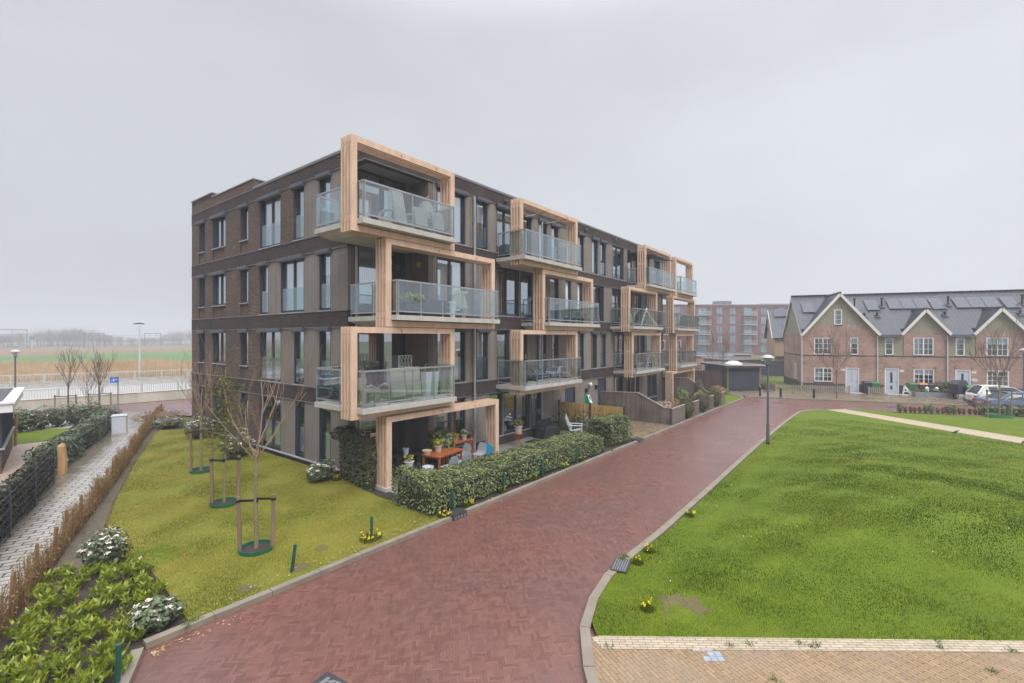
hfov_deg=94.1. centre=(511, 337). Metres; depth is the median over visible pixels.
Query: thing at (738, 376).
garden shed
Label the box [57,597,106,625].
laurel bush
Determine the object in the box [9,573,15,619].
hedge stake
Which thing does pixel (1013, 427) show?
back lawn
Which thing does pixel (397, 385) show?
wicker armchair
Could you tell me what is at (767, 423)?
street lamp
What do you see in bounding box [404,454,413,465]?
flower pot
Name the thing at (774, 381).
side lawn
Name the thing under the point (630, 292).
window
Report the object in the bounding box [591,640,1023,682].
yellow paving
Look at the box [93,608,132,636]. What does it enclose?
laurel bush
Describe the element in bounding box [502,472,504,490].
hedge post
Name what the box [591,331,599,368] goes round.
window
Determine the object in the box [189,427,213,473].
tree stakes
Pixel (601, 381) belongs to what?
door
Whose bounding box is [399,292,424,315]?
potted plant
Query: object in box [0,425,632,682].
front soil
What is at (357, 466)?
ivy screen
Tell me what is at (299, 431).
window
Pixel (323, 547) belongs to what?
bare patch
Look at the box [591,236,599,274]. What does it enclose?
window
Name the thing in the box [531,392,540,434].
window
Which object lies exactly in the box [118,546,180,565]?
clover patch
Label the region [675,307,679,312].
window
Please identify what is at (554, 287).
window
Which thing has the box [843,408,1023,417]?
kerb
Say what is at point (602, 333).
window
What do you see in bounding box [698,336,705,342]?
window
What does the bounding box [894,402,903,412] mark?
hedge plant
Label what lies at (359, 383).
wicker armchair
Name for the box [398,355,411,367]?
trellis
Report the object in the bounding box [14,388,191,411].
concrete wall
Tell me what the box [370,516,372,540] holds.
green post
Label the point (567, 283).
window
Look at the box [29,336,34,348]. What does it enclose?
railway signal
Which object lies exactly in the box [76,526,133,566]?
flowering shrub
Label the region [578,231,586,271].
window
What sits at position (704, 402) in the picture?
yew bush
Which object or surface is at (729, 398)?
lawn
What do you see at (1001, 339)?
window
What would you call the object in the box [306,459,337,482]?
flowering shrub
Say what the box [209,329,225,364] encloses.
window
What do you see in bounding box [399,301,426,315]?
storage box
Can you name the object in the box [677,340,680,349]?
window
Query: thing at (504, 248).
storage box
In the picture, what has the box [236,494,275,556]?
tree stakes
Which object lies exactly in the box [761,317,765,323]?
window
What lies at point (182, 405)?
back road
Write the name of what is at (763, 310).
window
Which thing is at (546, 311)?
potted plant
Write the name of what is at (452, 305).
tall planter
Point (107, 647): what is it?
laurel bush
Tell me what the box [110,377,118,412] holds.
street sign
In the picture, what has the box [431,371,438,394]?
tall planter
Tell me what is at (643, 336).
window
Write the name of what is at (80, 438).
laurel hedge
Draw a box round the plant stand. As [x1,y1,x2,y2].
[514,432,522,446]
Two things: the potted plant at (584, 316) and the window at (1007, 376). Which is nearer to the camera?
the potted plant at (584, 316)
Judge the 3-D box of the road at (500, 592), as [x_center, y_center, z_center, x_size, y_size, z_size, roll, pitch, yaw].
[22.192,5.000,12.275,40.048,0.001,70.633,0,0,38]
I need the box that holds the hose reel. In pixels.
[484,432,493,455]
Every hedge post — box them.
[451,491,453,509]
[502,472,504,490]
[541,459,543,476]
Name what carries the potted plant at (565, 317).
on the apartment building
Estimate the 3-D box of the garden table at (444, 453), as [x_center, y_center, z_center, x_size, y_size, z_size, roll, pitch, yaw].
[-2.557,4.580,17.638,0.842,0.740,1.500,0,0,29]
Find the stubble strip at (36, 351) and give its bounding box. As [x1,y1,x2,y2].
[0,346,191,355]
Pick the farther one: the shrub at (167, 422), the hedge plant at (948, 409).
the hedge plant at (948, 409)
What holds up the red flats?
on the ground at (188, 418)
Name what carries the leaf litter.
on the road at (500, 592)
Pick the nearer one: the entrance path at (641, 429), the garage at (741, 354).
the entrance path at (641, 429)
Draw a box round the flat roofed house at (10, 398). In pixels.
[0,387,24,473]
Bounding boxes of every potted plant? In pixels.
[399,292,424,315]
[512,418,523,433]
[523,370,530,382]
[529,367,541,380]
[545,308,553,321]
[560,310,571,322]
[569,311,579,322]
[577,312,585,323]
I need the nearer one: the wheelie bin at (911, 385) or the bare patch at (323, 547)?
the bare patch at (323, 547)
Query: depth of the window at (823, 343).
43.80 m
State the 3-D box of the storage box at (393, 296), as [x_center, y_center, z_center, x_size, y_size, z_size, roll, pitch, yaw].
[-4.382,-1.297,16.840,0.540,1.090,1.040,0,0,38]
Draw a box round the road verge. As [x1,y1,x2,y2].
[15,399,181,412]
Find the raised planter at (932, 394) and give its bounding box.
[910,390,956,397]
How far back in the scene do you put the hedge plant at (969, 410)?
30.29 m
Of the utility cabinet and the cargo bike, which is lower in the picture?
the utility cabinet
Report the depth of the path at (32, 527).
14.51 m
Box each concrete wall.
[0,377,191,388]
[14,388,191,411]
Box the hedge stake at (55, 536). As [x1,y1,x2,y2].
[52,526,58,555]
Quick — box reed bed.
[0,357,191,383]
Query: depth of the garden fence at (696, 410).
30.72 m
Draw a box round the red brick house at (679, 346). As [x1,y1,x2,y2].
[663,334,691,362]
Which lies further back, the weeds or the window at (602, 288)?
the window at (602, 288)
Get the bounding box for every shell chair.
[440,456,457,468]
[456,443,471,456]
[458,452,470,463]
[472,442,486,458]
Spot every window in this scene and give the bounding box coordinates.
[0,412,14,449]
[196,219,204,253]
[196,274,204,307]
[196,330,204,362]
[199,385,204,418]
[209,211,225,249]
[209,270,225,306]
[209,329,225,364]
[213,388,224,422]
[237,202,248,241]
[237,265,248,303]
[237,329,248,366]
[241,392,247,429]
[256,189,280,249]
[256,261,268,314]
[256,328,281,382]
[259,395,280,451]
[276,253,304,313]
[290,180,304,241]
[290,327,304,385]
[294,400,304,458]
[315,170,331,227]
[315,248,331,311]
[315,326,331,388]
[319,408,330,465]
[358,169,404,217]
[358,245,404,310]
[358,325,404,386]
[358,420,404,462]
[435,182,468,245]
[437,257,466,313]
[437,328,468,385]
[437,397,464,447]
[476,196,490,250]
[476,329,490,380]
[489,392,503,436]
[495,203,510,253]
[495,267,518,316]
[497,330,510,378]
[504,392,530,435]
[520,271,532,320]
[523,212,533,255]
[524,334,528,378]
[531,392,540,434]
[538,217,549,258]
[539,334,547,377]
[550,223,560,261]
[550,277,558,321]
[552,335,559,372]
[565,280,570,319]
[577,282,582,319]
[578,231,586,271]
[578,331,586,369]
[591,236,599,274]
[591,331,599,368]
[593,285,603,321]
[600,239,607,276]
[600,331,607,367]
[612,245,624,280]
[612,288,620,322]
[615,332,623,366]
[615,376,622,391]
[627,250,636,283]
[628,377,638,391]
[630,292,632,325]
[634,335,644,363]
[635,293,641,323]
[647,374,656,397]
[654,259,661,285]
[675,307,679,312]
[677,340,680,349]
[698,307,705,313]
[698,326,705,332]
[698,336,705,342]
[698,346,705,351]
[699,317,705,323]
[730,308,734,313]
[730,317,734,323]
[730,326,734,332]
[730,336,734,342]
[744,308,751,313]
[744,317,751,323]
[744,326,751,332]
[744,336,751,342]
[744,346,751,351]
[761,308,765,313]
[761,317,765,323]
[761,346,765,351]
[793,363,796,379]
[814,338,831,354]
[814,367,832,382]
[834,309,841,324]
[850,338,857,354]
[884,338,893,355]
[913,338,934,355]
[914,369,933,382]
[955,338,965,356]
[986,337,1008,356]
[987,370,1008,386]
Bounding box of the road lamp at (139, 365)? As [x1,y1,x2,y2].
[133,323,143,378]
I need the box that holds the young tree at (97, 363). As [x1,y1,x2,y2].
[75,341,118,405]
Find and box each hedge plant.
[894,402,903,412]
[922,402,930,413]
[928,403,934,413]
[944,402,952,413]
[950,404,958,414]
[966,407,973,414]
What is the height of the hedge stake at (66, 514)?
0.850 m
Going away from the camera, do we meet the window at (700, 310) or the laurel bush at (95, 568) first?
the laurel bush at (95, 568)
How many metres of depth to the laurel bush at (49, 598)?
8.65 m
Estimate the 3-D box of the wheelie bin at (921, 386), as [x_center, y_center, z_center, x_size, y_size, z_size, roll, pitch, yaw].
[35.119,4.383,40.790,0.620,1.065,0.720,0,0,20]
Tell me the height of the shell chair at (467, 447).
0.833 m
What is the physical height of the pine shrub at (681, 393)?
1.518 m
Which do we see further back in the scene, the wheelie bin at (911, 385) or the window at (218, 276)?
the wheelie bin at (911, 385)
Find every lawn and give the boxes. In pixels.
[13,428,68,444]
[107,429,439,619]
[592,410,1023,640]
[721,394,741,404]
[761,378,797,389]
[847,409,1023,437]
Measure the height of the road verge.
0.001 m
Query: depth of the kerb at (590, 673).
9.87 m
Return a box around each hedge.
[0,405,163,644]
[21,410,118,467]
[29,449,56,479]
[389,431,604,516]
[582,412,633,446]
[977,405,1023,416]
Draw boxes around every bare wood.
[0,325,191,346]
[36,324,101,345]
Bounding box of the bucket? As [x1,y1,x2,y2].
[422,465,433,474]
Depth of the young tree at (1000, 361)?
29.24 m
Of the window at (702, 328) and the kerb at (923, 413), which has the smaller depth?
the kerb at (923, 413)
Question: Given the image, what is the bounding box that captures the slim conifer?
[694,380,703,394]
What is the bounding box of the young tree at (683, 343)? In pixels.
[666,323,685,362]
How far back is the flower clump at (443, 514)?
13.11 m
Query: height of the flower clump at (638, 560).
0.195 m
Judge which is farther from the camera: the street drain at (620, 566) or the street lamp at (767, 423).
the street lamp at (767, 423)
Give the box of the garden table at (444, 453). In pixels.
[421,447,463,469]
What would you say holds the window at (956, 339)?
in the terraced house at (961, 315)
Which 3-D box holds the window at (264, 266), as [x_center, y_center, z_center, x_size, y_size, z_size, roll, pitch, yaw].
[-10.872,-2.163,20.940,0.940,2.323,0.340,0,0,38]
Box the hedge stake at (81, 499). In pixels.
[79,495,82,517]
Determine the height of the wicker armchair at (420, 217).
0.835 m
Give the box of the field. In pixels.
[0,351,191,364]
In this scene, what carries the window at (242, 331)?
in the apartment building
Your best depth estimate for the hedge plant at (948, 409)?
30.56 m
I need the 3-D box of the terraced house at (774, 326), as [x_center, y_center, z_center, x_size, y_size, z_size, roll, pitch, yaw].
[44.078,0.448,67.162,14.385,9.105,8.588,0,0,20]
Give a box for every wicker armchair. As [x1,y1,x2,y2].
[357,378,377,401]
[378,189,407,225]
[378,368,406,400]
[403,207,427,230]
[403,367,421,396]
[425,211,444,234]
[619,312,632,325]
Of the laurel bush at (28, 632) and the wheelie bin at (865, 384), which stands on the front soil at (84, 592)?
the laurel bush at (28, 632)
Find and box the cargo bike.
[948,380,967,398]
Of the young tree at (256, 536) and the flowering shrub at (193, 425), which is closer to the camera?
the young tree at (256, 536)
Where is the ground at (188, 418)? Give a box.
[0,340,783,463]
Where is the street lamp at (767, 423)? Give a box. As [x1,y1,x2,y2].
[761,355,773,443]
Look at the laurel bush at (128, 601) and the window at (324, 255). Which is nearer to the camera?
the laurel bush at (128, 601)
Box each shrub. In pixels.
[13,406,40,431]
[28,402,56,429]
[45,402,71,426]
[61,401,90,424]
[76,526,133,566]
[79,398,101,422]
[97,405,121,413]
[127,594,187,633]
[130,408,189,421]
[150,414,186,428]
[183,414,213,438]
[216,432,256,457]
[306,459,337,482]
[551,398,571,429]
[673,388,690,399]
[711,385,723,391]
[934,380,944,390]
[942,381,950,388]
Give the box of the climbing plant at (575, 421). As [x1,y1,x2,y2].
[558,401,603,430]
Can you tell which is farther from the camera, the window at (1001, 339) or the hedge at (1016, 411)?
the window at (1001, 339)
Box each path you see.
[0,412,147,608]
[17,421,79,431]
[575,420,671,437]
[831,409,1023,443]
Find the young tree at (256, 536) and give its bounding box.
[184,320,337,548]
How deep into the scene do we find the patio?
21.35 m
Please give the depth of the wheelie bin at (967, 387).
38.10 m
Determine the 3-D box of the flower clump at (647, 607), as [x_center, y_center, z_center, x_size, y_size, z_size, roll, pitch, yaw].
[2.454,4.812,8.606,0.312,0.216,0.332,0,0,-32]
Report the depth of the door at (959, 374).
40.27 m
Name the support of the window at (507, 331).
in the apartment building
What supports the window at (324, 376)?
in the apartment building
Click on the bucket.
(428, 466)
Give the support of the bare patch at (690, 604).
on the green lawn at (840, 417)
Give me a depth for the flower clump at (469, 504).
13.98 m
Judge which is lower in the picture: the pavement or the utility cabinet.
the utility cabinet
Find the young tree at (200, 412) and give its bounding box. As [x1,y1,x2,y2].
[177,338,225,470]
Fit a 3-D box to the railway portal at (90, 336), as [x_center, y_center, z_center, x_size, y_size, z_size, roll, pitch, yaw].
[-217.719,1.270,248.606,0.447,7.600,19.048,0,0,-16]
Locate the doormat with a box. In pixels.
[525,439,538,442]
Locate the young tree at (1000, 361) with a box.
[966,309,1023,414]
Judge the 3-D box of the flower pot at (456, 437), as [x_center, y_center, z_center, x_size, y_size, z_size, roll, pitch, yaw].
[-2.295,3.942,18.946,0.408,0.375,0.388,0,0,38]
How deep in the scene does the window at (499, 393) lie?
22.27 m
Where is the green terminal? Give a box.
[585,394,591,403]
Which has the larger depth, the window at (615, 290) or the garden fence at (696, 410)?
the window at (615, 290)
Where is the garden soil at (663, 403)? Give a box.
[655,400,721,423]
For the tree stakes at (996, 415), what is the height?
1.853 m
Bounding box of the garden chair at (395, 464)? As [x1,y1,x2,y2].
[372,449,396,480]
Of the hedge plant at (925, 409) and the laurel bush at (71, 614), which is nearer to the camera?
the laurel bush at (71, 614)
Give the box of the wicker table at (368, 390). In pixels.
[357,388,377,407]
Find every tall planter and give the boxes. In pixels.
[421,371,431,395]
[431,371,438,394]
[449,301,455,316]
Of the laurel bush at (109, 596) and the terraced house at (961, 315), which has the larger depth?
the terraced house at (961, 315)
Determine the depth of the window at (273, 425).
20.67 m
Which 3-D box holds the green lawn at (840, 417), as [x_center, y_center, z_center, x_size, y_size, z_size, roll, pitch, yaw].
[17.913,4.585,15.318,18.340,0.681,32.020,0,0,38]
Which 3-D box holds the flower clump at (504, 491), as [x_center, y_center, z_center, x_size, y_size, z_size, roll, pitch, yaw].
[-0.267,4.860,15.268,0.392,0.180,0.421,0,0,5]
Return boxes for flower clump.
[332,475,341,480]
[359,527,381,543]
[437,509,450,518]
[463,498,474,507]
[498,486,508,493]
[529,475,538,480]
[560,462,568,468]
[631,554,643,565]
[640,596,654,613]
[644,542,656,553]
[683,509,695,517]
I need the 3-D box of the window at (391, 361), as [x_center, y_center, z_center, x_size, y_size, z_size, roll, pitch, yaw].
[-5.004,0.688,18.275,0.115,2.705,2.200,0,0,38]
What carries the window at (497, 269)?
in the apartment building
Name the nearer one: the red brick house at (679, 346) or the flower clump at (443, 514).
the flower clump at (443, 514)
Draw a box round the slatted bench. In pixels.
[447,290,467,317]
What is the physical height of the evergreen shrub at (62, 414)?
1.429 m
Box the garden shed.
[700,361,765,390]
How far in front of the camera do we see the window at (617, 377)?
32.52 m
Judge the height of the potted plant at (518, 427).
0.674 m
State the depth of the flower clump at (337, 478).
16.53 m
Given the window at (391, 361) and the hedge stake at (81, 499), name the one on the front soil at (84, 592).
the hedge stake at (81, 499)
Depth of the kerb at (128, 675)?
7.11 m
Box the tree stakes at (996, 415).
[985,389,1013,418]
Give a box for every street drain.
[445,507,466,520]
[610,558,630,573]
[632,437,643,442]
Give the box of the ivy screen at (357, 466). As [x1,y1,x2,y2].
[329,425,377,491]
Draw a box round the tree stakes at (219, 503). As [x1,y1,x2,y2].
[209,455,240,508]
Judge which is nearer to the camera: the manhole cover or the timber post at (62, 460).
the manhole cover
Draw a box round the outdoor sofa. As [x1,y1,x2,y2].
[535,417,559,438]
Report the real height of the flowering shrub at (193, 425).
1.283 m
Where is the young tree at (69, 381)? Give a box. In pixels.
[54,344,90,407]
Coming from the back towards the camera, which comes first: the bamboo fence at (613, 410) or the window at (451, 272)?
the bamboo fence at (613, 410)
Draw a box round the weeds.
[180,437,1019,682]
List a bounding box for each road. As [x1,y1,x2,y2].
[13,398,191,415]
[21,382,191,399]
[132,396,1021,682]
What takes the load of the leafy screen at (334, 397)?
on the apartment building
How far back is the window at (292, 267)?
19.53 m
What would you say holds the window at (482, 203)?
in the apartment building
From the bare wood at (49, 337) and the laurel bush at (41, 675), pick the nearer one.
the laurel bush at (41, 675)
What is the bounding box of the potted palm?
[427,424,454,465]
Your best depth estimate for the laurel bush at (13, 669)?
6.76 m
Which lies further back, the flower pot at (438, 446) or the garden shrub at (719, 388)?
the garden shrub at (719, 388)
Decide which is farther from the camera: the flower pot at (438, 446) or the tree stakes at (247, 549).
the flower pot at (438, 446)
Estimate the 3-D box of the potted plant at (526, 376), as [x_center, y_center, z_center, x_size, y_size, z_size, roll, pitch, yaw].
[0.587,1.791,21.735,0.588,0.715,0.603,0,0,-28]
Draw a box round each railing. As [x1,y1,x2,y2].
[0,369,191,383]
[20,381,189,399]
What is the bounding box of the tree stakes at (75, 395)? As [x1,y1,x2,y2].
[54,394,76,408]
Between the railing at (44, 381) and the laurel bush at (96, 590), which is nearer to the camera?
the laurel bush at (96, 590)
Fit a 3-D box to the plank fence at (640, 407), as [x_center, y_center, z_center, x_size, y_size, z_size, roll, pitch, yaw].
[8.031,4.130,29.353,4.526,1.780,2.285,0,0,38]
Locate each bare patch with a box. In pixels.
[236,583,257,593]
[286,562,310,571]
[316,545,329,550]
[657,593,711,621]
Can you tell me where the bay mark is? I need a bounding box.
[692,649,724,660]
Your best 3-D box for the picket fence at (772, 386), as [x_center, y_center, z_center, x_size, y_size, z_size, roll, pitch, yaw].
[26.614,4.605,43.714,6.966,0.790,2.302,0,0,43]
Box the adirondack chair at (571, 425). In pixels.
[565,414,582,431]
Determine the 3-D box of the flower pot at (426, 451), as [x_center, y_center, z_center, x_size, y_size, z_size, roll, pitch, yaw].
[-3.083,4.140,17.288,0.355,0.140,0.360,0,0,38]
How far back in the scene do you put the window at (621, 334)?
32.72 m
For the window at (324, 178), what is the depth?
18.17 m
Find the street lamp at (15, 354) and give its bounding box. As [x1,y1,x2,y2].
[10,350,20,387]
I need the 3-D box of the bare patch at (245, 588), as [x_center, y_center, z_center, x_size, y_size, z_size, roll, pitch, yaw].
[-5.238,4.940,9.398,0.404,0.001,0.407,0,0,38]
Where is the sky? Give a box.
[0,0,1023,340]
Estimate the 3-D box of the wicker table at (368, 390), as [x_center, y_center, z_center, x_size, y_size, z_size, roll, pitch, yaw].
[-4.548,1.873,14.917,0.492,0.550,0.500,0,0,38]
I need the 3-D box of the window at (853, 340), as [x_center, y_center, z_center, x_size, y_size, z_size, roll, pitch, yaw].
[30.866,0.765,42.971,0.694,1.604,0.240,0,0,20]
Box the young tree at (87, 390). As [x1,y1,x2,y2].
[72,359,107,405]
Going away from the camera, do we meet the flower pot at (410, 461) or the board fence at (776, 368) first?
the flower pot at (410, 461)
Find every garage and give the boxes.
[678,354,733,370]
[693,353,752,356]
[702,357,763,372]
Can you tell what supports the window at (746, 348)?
in the red flats
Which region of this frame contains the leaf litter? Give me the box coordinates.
[151,465,571,656]
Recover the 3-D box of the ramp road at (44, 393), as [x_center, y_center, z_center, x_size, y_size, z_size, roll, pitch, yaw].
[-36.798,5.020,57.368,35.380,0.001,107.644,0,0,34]
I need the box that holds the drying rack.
[646,355,656,368]
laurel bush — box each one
[0,633,43,661]
[0,651,38,682]
[0,658,8,669]
[2,606,54,639]
[12,615,63,645]
[12,669,50,682]
[23,580,61,602]
[28,582,78,615]
[30,640,84,680]
[41,561,76,583]
[49,613,103,650]
[52,658,109,682]
[57,569,90,589]
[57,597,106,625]
[77,633,129,664]
[78,558,111,577]
[88,579,122,600]
[93,581,130,608]
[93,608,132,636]
[99,558,138,583]
[99,649,136,681]
[111,620,148,644]
[116,570,153,595]
[118,589,151,611]
[131,578,168,600]
[132,561,155,576]
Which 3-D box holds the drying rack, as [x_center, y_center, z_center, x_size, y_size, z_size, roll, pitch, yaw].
[9.901,1.698,33.730,0.625,0.914,0.621,0,0,38]
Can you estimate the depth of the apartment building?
20.64 m
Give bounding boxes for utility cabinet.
[111,413,127,434]
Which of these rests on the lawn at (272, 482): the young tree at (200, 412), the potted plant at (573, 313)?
the young tree at (200, 412)
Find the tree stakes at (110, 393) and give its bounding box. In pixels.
[87,392,111,405]
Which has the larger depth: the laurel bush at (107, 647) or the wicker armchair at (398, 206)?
the wicker armchair at (398, 206)
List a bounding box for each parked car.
[963,385,1022,402]
[972,391,1023,407]
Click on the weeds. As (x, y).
(621, 557)
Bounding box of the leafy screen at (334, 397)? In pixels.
[328,367,340,400]
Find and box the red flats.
[663,301,788,353]
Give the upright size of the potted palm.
1.599 m
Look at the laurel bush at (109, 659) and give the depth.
7.01 m
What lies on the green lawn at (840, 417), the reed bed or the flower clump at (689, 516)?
the flower clump at (689, 516)
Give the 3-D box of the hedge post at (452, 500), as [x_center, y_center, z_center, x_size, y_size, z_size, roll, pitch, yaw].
[-1.681,4.675,13.472,0.066,0.690,0.066,0,0,38]
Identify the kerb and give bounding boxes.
[119,647,143,682]
[143,393,743,648]
[580,409,825,682]
[745,396,971,405]
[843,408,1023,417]
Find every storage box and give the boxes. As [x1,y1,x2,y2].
[371,285,404,315]
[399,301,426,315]
[422,299,447,316]
[500,244,510,257]
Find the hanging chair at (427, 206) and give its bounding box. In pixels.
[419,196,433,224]
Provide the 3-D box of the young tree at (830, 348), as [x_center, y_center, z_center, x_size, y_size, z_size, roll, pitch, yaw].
[26.198,1.605,38.555,3.375,6.731,3.739,0,0,-11]
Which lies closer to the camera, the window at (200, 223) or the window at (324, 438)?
the window at (324, 438)
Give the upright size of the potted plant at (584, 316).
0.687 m
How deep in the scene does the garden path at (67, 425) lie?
26.36 m
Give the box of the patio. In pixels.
[371,429,586,494]
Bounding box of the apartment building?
[191,133,699,492]
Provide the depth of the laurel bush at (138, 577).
9.28 m
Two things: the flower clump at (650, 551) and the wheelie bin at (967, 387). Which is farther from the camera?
the wheelie bin at (967, 387)
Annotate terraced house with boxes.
[763,309,787,360]
[782,292,881,392]
[860,292,952,393]
[923,290,1023,395]
[972,289,1023,329]
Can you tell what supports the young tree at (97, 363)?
on the back road at (182, 405)
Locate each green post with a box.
[114,643,121,682]
[290,544,296,572]
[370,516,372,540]
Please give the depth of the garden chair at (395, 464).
16.80 m
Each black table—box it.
[392,450,422,474]
[398,464,419,481]
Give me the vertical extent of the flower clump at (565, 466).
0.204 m
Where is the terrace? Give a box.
[0,441,56,490]
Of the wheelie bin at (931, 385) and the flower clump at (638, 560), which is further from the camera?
the wheelie bin at (931, 385)
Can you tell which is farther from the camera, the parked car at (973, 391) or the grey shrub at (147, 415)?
the parked car at (973, 391)
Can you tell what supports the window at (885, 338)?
in the terraced house at (911, 328)
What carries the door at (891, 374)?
in the terraced house at (911, 328)
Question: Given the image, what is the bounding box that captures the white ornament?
[902,386,911,395]
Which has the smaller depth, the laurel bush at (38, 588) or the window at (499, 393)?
the laurel bush at (38, 588)
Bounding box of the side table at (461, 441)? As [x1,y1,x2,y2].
[445,437,475,462]
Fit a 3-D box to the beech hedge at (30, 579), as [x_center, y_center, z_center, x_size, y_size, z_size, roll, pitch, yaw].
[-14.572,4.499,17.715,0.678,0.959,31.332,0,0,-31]
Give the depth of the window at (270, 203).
20.89 m
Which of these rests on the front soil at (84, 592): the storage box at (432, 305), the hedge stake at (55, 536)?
the hedge stake at (55, 536)
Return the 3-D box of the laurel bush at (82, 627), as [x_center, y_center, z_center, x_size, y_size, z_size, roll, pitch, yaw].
[-7.069,4.768,7.726,0.712,0.416,0.645,0,0,0]
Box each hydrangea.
[657,401,678,407]
[670,397,683,407]
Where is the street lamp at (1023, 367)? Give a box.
[1019,348,1023,391]
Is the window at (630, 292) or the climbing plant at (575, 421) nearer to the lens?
the climbing plant at (575, 421)
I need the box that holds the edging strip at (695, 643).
[591,636,1023,652]
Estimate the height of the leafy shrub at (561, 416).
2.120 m
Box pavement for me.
[728,388,963,403]
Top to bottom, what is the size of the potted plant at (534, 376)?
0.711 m
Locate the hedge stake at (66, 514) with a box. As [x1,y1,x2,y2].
[64,509,69,541]
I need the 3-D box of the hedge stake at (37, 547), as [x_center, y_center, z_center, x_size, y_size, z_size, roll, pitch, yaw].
[-9.643,4.586,9.685,0.048,0.850,0.056,0,1,35]
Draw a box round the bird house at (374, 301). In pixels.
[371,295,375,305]
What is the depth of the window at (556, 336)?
26.13 m
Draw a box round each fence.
[0,447,54,543]
[558,400,625,431]
[601,391,684,424]
[662,376,718,403]
[670,369,721,390]
[692,400,698,415]
[708,395,713,409]
[719,391,724,404]
[760,373,766,387]
[761,360,783,375]
[764,381,849,393]
[868,386,884,394]
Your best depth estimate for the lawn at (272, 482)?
12.91 m
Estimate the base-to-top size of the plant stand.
0.631 m
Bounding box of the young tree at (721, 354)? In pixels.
[706,312,732,363]
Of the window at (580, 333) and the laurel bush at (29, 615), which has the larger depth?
the window at (580, 333)
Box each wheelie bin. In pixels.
[862,381,871,392]
[870,381,879,391]
[906,382,917,393]
[916,382,927,391]
[927,383,936,391]
[963,385,972,398]
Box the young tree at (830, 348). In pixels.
[809,316,858,398]
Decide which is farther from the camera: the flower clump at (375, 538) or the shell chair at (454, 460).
the shell chair at (454, 460)
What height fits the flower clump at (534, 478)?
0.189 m
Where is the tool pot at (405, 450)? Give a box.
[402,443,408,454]
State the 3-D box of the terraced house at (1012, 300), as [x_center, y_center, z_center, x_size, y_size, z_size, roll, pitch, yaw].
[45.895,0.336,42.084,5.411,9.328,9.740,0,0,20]
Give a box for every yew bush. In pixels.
[678,396,694,417]
[692,390,710,411]
[707,387,722,405]
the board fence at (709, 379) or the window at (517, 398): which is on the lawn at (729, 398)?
the board fence at (709, 379)
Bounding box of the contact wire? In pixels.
[0,334,111,335]
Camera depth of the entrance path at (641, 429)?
26.04 m
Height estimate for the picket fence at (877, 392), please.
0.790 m
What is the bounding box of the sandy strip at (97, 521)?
[19,421,180,620]
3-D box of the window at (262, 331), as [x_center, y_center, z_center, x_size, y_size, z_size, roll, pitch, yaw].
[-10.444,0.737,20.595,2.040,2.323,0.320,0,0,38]
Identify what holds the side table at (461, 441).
on the patio
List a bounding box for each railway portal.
[0,329,27,348]
[84,333,104,347]
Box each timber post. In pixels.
[14,413,17,445]
[56,443,67,474]
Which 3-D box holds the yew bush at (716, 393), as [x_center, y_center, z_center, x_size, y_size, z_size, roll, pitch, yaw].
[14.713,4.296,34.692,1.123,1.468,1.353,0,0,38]
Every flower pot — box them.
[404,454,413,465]
[422,449,431,454]
[434,439,442,451]
[451,432,458,441]
[460,429,467,439]
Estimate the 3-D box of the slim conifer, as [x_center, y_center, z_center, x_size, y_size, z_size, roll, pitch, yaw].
[14.046,4.011,35.806,0.780,1.961,0.818,0,0,15]
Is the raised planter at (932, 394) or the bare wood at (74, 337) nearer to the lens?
the raised planter at (932, 394)
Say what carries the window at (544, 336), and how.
in the apartment building
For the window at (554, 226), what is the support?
in the apartment building
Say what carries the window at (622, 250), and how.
in the apartment building
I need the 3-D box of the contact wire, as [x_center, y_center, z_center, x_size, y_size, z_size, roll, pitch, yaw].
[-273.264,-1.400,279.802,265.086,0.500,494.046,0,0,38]
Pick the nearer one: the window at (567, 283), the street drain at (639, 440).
the street drain at (639, 440)
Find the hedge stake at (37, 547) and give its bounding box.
[35,543,39,580]
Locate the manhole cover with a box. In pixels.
[312,672,347,682]
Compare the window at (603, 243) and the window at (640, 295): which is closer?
the window at (603, 243)
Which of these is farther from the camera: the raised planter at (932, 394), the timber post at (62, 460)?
the raised planter at (932, 394)
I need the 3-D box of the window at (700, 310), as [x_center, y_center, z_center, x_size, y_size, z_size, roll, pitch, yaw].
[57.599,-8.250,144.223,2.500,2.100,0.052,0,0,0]
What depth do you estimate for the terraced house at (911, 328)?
41.79 m
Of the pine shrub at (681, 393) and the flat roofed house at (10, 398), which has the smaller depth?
the flat roofed house at (10, 398)
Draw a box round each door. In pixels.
[565,387,574,402]
[598,377,605,404]
[846,367,858,391]
[885,368,898,393]
[955,369,970,395]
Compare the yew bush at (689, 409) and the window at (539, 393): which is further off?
the yew bush at (689, 409)
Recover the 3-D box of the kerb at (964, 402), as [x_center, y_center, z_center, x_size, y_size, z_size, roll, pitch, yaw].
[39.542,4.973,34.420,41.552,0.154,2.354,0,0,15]
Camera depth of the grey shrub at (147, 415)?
28.23 m

